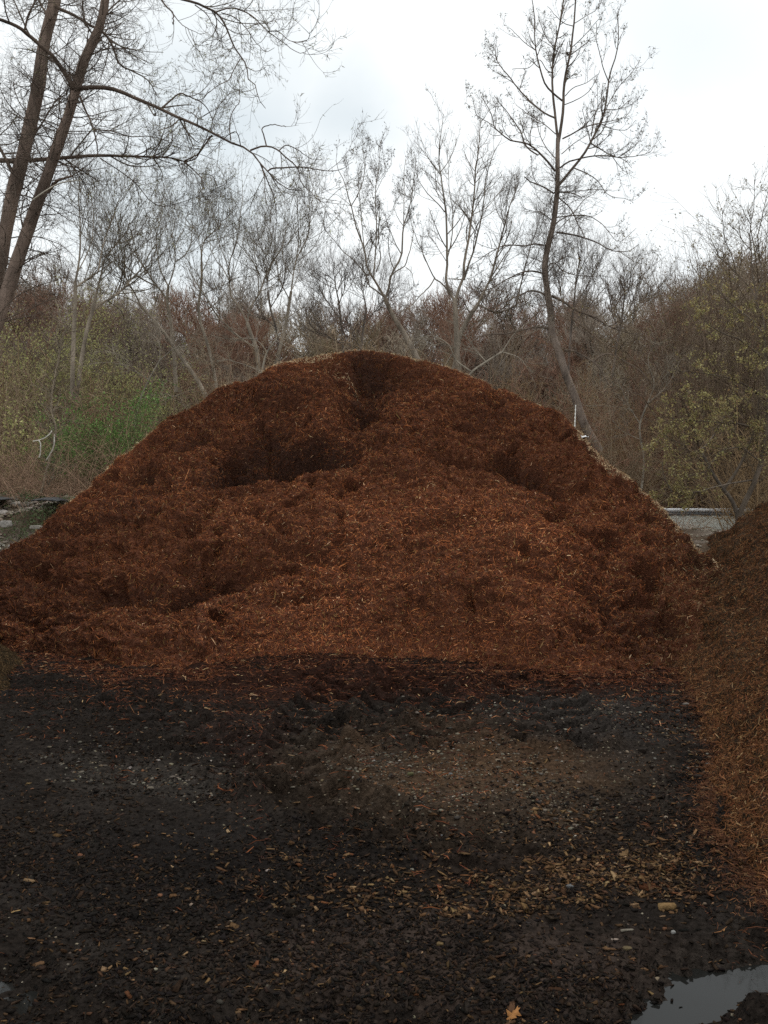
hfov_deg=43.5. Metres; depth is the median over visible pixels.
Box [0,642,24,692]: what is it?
mulch pile
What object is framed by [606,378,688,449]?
bare shrub
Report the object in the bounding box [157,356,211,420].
bare shrub
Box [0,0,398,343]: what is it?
leaning tree
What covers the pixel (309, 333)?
woodland tree
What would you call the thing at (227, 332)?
woodland tree
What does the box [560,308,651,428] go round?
woodland tree
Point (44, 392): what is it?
bare shrub
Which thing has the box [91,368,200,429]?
budding shrub
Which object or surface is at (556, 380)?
bare shrub
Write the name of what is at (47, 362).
budding shrub
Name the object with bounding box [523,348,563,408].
woodland tree
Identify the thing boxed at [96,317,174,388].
woodland tree
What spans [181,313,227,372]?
woodland tree
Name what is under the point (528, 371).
woodland tree
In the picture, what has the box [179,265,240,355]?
woodland tree
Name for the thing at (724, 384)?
budding tree
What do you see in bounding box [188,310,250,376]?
woodland tree
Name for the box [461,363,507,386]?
bare shrub
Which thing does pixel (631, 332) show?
woodland tree
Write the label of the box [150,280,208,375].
woodland tree
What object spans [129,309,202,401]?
woodland tree
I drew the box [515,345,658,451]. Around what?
bare shrub
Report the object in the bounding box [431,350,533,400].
bare shrub
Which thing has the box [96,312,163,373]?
woodland tree
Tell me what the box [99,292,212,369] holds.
woodland tree
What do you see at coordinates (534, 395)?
bare shrub
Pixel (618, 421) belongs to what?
bare shrub
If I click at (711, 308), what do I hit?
budding tree
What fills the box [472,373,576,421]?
bare shrub
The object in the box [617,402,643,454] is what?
woodland tree
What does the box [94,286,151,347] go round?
woodland tree
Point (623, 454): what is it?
bare shrub
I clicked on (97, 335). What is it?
woodland tree
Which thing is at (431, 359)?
woodland tree
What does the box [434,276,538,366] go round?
woodland tree
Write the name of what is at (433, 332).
woodland tree
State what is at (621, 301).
woodland tree
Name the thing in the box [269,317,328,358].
woodland tree
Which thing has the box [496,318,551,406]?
woodland tree
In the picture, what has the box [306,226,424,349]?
bare tree
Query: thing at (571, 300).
woodland tree
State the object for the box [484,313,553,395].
woodland tree
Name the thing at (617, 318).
woodland tree
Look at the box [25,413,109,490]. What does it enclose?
green bush
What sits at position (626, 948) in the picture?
stone
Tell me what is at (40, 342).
woodland tree
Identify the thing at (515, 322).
woodland tree
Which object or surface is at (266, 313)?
woodland tree
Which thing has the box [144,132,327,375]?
bare tree
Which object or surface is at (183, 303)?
woodland tree
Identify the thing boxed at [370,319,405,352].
woodland tree
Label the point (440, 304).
woodland tree
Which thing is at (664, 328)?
woodland tree
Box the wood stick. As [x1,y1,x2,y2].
[23,878,35,882]
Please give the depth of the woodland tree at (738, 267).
41.81 m
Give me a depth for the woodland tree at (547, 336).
87.33 m
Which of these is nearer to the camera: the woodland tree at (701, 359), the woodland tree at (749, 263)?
the woodland tree at (701, 359)
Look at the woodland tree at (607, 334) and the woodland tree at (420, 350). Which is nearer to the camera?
the woodland tree at (420, 350)
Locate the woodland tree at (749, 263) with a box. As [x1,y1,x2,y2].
[717,243,767,293]
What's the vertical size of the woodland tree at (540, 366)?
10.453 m
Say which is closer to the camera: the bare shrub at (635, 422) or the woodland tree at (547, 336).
the bare shrub at (635, 422)
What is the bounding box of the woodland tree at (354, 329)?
[305,297,392,350]
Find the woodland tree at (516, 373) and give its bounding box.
[472,336,557,408]
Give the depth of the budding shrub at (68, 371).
24.07 m
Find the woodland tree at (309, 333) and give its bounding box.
[270,309,348,362]
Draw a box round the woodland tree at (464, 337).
[433,300,498,385]
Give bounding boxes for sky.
[0,0,767,360]
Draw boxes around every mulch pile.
[0,349,724,673]
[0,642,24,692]
[670,502,767,889]
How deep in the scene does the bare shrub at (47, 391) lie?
22.91 m
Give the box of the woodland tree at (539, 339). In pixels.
[528,319,563,359]
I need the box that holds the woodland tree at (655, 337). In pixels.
[619,293,728,506]
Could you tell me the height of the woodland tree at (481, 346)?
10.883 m
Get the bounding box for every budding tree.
[534,209,767,507]
[575,181,767,507]
[607,179,767,507]
[613,178,767,507]
[622,165,767,507]
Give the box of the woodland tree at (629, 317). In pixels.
[602,295,664,382]
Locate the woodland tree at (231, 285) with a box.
[210,273,278,366]
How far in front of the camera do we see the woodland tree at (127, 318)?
44.83 m
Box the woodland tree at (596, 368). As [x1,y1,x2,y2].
[554,352,630,465]
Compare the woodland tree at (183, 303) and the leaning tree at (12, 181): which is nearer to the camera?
the leaning tree at (12, 181)
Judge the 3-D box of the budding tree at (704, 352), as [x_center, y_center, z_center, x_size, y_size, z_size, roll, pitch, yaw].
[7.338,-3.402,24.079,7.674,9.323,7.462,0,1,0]
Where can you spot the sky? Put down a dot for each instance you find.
(706, 96)
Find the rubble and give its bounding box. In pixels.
[0,495,719,551]
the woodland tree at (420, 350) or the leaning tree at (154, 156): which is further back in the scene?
the woodland tree at (420, 350)
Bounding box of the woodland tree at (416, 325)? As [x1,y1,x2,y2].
[373,288,446,361]
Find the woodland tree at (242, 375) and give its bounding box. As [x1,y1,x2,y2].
[225,368,255,380]
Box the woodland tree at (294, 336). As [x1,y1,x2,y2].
[240,307,311,381]
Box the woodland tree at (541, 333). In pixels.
[530,295,612,362]
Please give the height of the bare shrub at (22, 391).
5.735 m
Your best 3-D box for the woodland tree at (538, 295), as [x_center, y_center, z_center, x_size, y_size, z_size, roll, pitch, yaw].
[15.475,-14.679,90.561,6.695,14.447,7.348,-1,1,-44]
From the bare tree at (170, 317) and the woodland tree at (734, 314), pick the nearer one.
the bare tree at (170, 317)
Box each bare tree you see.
[39,159,209,399]
[41,116,187,399]
[56,187,207,397]
[71,288,220,436]
[74,155,226,391]
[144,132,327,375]
[150,156,288,388]
[190,273,335,389]
[214,199,321,362]
[229,140,361,364]
[275,224,379,352]
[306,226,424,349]
[399,291,567,399]
[534,204,630,372]
[578,305,686,490]
[594,238,689,383]
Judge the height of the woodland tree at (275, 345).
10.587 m
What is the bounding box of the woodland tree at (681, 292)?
[656,277,722,348]
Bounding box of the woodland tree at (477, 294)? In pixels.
[415,262,522,372]
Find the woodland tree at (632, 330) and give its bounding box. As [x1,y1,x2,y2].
[579,300,662,371]
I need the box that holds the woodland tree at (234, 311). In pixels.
[212,288,265,367]
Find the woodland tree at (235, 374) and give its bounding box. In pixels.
[216,351,262,384]
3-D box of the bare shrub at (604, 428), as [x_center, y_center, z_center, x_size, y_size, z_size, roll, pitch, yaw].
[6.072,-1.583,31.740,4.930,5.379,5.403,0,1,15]
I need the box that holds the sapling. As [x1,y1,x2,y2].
[26,285,84,495]
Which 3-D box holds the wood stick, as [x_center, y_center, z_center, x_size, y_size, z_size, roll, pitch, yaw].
[-1.462,1.520,3.969,0.060,0.015,0.024,0,1,18]
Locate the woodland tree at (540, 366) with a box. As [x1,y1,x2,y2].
[523,351,558,395]
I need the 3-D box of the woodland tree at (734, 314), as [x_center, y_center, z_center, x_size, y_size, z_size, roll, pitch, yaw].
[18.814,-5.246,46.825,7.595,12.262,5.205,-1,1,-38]
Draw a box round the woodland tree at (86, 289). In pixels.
[65,274,110,314]
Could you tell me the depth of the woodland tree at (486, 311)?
83.93 m
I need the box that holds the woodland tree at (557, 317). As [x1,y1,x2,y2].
[532,291,614,391]
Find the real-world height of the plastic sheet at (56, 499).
0.069 m
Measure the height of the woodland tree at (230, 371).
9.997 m
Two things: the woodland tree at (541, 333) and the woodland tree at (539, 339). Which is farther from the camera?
the woodland tree at (539, 339)
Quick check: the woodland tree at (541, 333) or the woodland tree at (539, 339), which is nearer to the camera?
the woodland tree at (541, 333)
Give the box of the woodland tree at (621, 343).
[588,330,656,459]
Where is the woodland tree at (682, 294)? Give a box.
[644,271,716,407]
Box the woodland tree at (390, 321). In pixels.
[345,290,432,358]
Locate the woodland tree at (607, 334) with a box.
[555,297,654,395]
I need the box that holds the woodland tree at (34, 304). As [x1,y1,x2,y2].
[1,275,79,383]
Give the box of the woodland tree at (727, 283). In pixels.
[641,239,767,403]
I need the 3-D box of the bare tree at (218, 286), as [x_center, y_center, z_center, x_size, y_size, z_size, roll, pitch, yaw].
[-4.274,-6.239,25.957,3.170,6.669,5.297,-1,1,-33]
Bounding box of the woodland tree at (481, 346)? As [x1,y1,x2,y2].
[463,324,514,368]
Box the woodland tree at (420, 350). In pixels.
[408,335,429,359]
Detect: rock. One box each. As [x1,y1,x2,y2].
[0,521,11,526]
[29,525,42,528]
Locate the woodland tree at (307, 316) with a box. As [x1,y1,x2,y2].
[273,288,344,361]
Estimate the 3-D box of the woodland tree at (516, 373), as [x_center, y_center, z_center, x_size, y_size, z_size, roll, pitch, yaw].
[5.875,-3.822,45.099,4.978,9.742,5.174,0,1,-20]
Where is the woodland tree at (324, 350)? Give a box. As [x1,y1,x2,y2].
[296,334,353,354]
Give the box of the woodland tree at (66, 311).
[23,284,118,389]
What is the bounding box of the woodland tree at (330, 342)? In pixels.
[306,324,348,356]
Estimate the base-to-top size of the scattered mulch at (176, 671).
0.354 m
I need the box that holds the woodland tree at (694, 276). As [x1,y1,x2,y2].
[668,253,733,339]
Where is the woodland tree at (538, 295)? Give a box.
[509,280,550,352]
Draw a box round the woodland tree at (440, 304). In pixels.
[416,275,482,369]
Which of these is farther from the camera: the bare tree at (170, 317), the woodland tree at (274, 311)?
the woodland tree at (274, 311)
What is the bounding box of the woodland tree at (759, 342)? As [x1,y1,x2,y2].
[742,297,767,392]
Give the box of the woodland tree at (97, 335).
[34,302,146,427]
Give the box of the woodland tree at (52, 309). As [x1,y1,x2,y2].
[11,273,82,379]
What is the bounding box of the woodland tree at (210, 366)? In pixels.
[183,342,237,400]
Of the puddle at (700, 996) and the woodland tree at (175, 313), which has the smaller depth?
the puddle at (700, 996)
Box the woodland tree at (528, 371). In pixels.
[508,353,578,423]
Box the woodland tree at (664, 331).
[628,293,723,450]
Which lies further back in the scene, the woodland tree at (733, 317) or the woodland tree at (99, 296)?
the woodland tree at (99, 296)
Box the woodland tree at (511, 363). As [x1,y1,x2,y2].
[483,325,547,402]
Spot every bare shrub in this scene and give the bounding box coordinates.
[0,308,146,457]
[0,327,63,411]
[0,346,186,483]
[0,353,88,488]
[0,359,62,445]
[0,365,115,478]
[1,334,146,487]
[1,372,146,465]
[39,368,149,433]
[68,360,227,464]
[92,303,272,429]
[95,366,180,455]
[136,338,257,429]
[154,379,218,426]
[157,346,263,418]
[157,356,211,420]
[237,283,448,375]
[260,325,408,365]
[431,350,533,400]
[451,304,614,462]
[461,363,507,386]
[465,344,622,410]
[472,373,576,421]
[481,371,581,429]
[497,347,647,461]
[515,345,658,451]
[528,398,657,472]
[533,338,747,507]
[542,386,663,487]
[547,360,702,505]
[553,384,709,507]
[555,398,645,462]
[577,375,712,524]
[590,419,676,494]
[595,383,707,507]
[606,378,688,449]
[617,365,767,529]
[621,407,711,506]
[641,342,765,507]
[661,443,746,507]
[672,401,740,507]
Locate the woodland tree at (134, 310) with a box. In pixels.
[108,289,149,335]
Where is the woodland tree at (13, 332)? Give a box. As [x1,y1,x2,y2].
[0,314,29,378]
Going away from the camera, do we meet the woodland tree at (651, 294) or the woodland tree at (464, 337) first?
the woodland tree at (464, 337)
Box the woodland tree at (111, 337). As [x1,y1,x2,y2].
[63,311,168,400]
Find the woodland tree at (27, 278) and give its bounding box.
[8,271,39,330]
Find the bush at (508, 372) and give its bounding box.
[460,297,535,391]
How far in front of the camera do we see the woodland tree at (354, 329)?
63.93 m
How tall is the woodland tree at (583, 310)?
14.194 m
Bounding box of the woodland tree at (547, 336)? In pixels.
[537,318,565,347]
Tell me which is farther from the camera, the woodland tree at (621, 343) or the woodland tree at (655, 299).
the woodland tree at (655, 299)
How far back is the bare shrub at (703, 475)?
34.50 m
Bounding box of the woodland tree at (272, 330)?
[253,308,301,356]
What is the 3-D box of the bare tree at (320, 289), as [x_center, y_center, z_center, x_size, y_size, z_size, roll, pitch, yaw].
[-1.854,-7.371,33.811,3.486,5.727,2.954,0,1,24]
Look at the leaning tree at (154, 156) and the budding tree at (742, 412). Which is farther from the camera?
the budding tree at (742, 412)
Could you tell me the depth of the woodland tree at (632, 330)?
60.51 m
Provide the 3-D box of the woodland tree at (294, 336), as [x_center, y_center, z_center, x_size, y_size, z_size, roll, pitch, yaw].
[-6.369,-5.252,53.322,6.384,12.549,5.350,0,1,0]
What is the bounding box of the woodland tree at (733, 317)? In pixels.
[684,269,765,409]
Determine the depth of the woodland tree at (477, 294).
57.56 m
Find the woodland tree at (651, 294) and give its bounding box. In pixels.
[631,279,676,309]
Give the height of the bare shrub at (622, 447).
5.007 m
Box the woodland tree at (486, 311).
[462,285,514,345]
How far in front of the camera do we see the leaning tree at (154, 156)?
14.35 m
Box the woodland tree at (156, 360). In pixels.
[115,342,187,430]
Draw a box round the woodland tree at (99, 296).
[70,278,135,323]
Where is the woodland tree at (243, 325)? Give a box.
[205,299,286,390]
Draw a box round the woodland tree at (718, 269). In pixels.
[691,246,742,293]
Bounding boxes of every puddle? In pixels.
[0,981,40,1023]
[623,948,767,1023]
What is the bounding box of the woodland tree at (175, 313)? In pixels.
[143,284,203,362]
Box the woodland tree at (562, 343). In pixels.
[544,312,601,392]
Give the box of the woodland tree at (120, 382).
[96,352,162,418]
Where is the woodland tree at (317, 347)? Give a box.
[296,324,332,357]
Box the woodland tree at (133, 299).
[112,283,162,350]
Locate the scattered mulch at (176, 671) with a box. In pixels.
[0,645,703,908]
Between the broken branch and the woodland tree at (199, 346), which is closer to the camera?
the broken branch
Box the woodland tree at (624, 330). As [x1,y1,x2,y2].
[607,314,649,351]
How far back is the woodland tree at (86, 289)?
96.71 m
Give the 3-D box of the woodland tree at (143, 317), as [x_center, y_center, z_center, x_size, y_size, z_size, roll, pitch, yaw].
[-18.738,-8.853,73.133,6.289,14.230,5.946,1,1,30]
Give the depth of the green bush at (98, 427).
18.11 m
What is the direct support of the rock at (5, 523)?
on the rubble
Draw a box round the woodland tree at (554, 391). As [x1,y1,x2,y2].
[530,374,582,409]
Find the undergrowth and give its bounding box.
[0,397,723,529]
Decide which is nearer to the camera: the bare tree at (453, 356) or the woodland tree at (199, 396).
the bare tree at (453, 356)
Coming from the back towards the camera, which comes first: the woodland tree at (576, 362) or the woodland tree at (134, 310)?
the woodland tree at (134, 310)
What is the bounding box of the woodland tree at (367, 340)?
[340,319,400,352]
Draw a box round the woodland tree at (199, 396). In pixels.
[185,382,213,409]
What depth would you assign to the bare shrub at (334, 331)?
20.84 m
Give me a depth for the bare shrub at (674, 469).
35.55 m
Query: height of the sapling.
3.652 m
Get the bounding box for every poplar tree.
[311,122,425,359]
[377,86,528,371]
[451,0,670,452]
[452,161,560,368]
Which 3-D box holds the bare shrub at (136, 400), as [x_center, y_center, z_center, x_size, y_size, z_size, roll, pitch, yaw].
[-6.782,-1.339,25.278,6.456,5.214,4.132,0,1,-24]
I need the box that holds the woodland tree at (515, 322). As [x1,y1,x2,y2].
[465,287,566,395]
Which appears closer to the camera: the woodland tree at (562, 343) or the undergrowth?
the undergrowth
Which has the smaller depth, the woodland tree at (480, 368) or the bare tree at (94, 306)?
the bare tree at (94, 306)
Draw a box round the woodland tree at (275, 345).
[222,329,298,380]
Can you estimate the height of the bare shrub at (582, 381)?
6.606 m
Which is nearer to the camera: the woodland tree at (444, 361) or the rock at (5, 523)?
the rock at (5, 523)
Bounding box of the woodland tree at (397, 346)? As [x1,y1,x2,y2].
[378,325,441,362]
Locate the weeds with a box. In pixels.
[0,486,76,541]
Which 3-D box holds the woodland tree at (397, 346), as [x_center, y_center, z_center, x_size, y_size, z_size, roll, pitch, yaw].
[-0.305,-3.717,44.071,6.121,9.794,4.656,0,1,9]
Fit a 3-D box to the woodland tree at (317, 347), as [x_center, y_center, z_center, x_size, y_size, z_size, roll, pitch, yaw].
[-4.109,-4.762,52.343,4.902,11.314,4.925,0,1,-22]
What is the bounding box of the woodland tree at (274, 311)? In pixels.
[269,305,301,355]
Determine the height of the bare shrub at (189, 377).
7.417 m
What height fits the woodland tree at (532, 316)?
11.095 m
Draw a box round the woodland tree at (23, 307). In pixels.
[0,275,68,345]
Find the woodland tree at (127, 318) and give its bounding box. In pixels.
[60,283,164,409]
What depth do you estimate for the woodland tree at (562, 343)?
64.21 m
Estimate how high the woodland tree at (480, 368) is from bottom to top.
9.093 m
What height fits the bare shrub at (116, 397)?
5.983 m
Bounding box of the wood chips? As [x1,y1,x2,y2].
[0,654,767,1023]
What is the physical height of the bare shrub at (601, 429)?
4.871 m
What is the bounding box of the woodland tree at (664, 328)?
[637,286,724,406]
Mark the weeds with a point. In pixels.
(31, 520)
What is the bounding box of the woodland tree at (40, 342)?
[0,328,70,394]
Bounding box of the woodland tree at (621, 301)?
[567,270,656,368]
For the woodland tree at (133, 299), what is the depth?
76.70 m
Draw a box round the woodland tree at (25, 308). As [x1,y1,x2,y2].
[4,284,78,387]
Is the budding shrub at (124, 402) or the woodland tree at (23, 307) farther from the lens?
the woodland tree at (23, 307)
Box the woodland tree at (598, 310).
[556,291,618,346]
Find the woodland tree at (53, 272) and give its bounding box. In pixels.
[8,243,77,315]
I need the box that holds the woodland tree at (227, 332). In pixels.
[178,304,280,402]
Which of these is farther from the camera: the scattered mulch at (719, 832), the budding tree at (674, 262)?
the budding tree at (674, 262)
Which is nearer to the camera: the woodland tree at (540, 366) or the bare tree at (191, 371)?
the bare tree at (191, 371)
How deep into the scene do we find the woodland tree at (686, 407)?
36.25 m
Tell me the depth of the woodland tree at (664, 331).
46.74 m
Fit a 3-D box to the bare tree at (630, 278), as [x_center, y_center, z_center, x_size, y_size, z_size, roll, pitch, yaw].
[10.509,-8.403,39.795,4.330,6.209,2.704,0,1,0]
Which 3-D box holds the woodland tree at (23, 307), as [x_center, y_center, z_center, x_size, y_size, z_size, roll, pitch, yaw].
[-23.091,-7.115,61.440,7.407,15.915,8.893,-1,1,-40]
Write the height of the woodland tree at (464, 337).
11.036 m
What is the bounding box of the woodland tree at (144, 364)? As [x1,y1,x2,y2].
[94,308,187,416]
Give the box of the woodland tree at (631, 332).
[619,316,642,363]
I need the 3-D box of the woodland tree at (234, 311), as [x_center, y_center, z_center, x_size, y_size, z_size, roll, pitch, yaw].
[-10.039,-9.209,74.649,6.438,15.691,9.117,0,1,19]
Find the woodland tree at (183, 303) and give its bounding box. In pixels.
[142,279,242,419]
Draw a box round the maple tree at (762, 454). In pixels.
[638,154,767,521]
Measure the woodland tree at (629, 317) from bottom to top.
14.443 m
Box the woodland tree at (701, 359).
[662,312,764,505]
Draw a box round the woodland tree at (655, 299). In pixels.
[636,277,676,324]
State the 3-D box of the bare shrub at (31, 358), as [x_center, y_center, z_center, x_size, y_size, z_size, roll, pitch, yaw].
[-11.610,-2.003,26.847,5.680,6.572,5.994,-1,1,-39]
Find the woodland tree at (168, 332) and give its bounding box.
[146,313,207,416]
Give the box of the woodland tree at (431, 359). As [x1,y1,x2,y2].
[418,352,442,363]
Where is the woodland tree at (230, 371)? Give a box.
[215,351,271,380]
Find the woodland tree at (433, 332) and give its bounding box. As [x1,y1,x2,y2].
[367,290,453,363]
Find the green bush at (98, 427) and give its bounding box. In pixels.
[24,378,176,492]
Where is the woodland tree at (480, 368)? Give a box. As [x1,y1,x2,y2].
[448,336,520,383]
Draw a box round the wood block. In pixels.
[658,903,676,910]
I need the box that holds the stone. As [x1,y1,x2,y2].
[622,946,631,950]
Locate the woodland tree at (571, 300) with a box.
[554,283,615,345]
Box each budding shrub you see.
[0,276,162,432]
[0,294,127,451]
[0,304,158,463]
[0,337,147,451]
[0,390,132,492]
[1,275,157,417]
[14,305,216,434]
[30,253,207,429]
[35,362,184,458]
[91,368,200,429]
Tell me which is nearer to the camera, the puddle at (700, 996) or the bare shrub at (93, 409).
the puddle at (700, 996)
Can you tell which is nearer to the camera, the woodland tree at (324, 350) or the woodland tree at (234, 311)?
the woodland tree at (324, 350)
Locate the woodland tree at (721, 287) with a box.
[700,261,754,362]
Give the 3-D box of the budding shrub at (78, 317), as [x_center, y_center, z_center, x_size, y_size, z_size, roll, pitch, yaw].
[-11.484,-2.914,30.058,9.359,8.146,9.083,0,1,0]
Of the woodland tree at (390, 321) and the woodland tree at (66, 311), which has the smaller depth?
the woodland tree at (66, 311)
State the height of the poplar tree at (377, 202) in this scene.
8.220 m
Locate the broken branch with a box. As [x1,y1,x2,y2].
[32,180,81,200]
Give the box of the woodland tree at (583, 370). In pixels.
[540,326,623,408]
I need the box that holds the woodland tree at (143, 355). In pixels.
[99,313,191,415]
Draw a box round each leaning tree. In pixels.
[0,0,182,356]
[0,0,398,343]
[0,69,256,262]
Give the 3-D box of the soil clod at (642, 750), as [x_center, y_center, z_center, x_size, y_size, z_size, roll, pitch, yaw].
[1.615,1.494,6.025,0.047,0.031,0.035,0,1,8]
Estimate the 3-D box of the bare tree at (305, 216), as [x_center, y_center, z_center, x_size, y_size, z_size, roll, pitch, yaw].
[-2.790,-6.565,26.099,3.881,6.701,3.316,0,1,-25]
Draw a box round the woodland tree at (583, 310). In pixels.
[538,271,613,413]
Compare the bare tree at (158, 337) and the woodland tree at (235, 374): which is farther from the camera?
the woodland tree at (235, 374)
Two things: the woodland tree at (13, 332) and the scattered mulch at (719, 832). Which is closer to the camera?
the scattered mulch at (719, 832)
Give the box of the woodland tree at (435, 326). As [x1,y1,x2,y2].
[410,302,470,364]
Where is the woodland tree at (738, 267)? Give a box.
[672,249,767,406]
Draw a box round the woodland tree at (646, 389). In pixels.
[626,362,705,439]
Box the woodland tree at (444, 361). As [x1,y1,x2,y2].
[439,347,453,367]
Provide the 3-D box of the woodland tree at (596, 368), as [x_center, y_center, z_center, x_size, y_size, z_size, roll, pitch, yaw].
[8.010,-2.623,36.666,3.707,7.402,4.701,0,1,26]
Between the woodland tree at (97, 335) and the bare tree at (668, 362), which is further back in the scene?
the woodland tree at (97, 335)
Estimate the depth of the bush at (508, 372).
41.28 m
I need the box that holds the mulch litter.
[0,647,767,1023]
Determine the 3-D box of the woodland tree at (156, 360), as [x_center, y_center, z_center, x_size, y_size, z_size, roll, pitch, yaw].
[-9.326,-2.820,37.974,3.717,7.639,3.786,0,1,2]
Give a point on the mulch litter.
(310, 959)
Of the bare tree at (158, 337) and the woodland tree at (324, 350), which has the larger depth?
the woodland tree at (324, 350)
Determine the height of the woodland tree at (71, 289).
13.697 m
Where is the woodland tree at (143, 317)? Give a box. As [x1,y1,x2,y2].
[126,302,160,359]
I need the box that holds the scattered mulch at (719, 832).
[642,662,767,979]
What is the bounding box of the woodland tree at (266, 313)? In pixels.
[255,288,276,355]
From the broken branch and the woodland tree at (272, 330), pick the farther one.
the woodland tree at (272, 330)
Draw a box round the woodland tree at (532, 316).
[517,306,547,353]
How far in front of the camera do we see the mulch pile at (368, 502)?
10.42 m
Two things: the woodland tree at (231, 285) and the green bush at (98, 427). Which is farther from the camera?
the woodland tree at (231, 285)
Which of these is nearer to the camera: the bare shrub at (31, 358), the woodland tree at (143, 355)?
the bare shrub at (31, 358)
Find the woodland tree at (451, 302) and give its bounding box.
[418,286,482,360]
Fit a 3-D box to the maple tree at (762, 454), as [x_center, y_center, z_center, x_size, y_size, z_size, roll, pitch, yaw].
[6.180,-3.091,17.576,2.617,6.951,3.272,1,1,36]
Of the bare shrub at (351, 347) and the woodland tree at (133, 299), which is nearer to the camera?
the bare shrub at (351, 347)
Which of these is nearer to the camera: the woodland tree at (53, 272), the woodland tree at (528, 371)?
the woodland tree at (528, 371)
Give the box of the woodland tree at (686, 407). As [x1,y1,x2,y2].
[658,361,705,506]
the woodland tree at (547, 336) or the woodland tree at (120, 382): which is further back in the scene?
the woodland tree at (547, 336)
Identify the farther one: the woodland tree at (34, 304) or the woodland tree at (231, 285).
the woodland tree at (231, 285)
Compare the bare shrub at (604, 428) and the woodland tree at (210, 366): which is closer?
the bare shrub at (604, 428)
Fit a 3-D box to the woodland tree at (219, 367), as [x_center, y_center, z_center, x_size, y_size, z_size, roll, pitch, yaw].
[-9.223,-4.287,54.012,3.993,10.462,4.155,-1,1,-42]
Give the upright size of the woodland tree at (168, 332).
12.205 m
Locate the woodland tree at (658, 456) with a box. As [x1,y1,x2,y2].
[616,417,677,506]
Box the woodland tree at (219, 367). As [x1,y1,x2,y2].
[187,351,239,401]
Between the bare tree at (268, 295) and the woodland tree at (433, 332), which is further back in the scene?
the woodland tree at (433, 332)
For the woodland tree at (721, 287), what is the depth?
56.91 m
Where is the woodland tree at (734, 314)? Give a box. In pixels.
[698,283,764,403]
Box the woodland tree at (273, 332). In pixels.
[239,307,300,366]
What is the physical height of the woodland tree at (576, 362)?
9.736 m
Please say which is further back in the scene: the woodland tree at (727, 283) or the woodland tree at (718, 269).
the woodland tree at (718, 269)
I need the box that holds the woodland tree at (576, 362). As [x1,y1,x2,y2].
[541,326,607,420]
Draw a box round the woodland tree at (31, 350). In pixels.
[0,330,51,389]
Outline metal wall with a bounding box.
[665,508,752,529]
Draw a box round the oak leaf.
[506,1006,521,1021]
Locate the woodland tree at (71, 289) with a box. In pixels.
[29,274,107,383]
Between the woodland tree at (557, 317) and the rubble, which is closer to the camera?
the rubble
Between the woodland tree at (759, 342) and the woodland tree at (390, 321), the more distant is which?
the woodland tree at (390, 321)
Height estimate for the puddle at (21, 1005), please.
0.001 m
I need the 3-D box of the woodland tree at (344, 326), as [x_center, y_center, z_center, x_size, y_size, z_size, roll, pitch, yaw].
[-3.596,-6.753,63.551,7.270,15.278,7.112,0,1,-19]
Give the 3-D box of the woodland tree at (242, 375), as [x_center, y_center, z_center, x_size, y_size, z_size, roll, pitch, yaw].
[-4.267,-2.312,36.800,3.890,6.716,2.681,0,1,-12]
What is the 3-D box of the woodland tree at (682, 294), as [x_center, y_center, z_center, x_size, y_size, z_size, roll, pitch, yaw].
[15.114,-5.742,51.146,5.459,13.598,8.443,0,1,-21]
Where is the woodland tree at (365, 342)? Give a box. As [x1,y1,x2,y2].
[345,302,386,351]
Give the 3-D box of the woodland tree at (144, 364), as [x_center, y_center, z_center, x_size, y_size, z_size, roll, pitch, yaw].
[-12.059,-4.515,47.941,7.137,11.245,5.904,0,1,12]
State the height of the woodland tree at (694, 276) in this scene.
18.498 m
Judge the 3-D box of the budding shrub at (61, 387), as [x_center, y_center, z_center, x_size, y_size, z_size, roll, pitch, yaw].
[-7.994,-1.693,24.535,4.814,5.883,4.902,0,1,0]
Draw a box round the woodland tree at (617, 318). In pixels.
[606,299,627,345]
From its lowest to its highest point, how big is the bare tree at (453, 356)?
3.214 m
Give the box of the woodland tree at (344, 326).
[289,299,382,353]

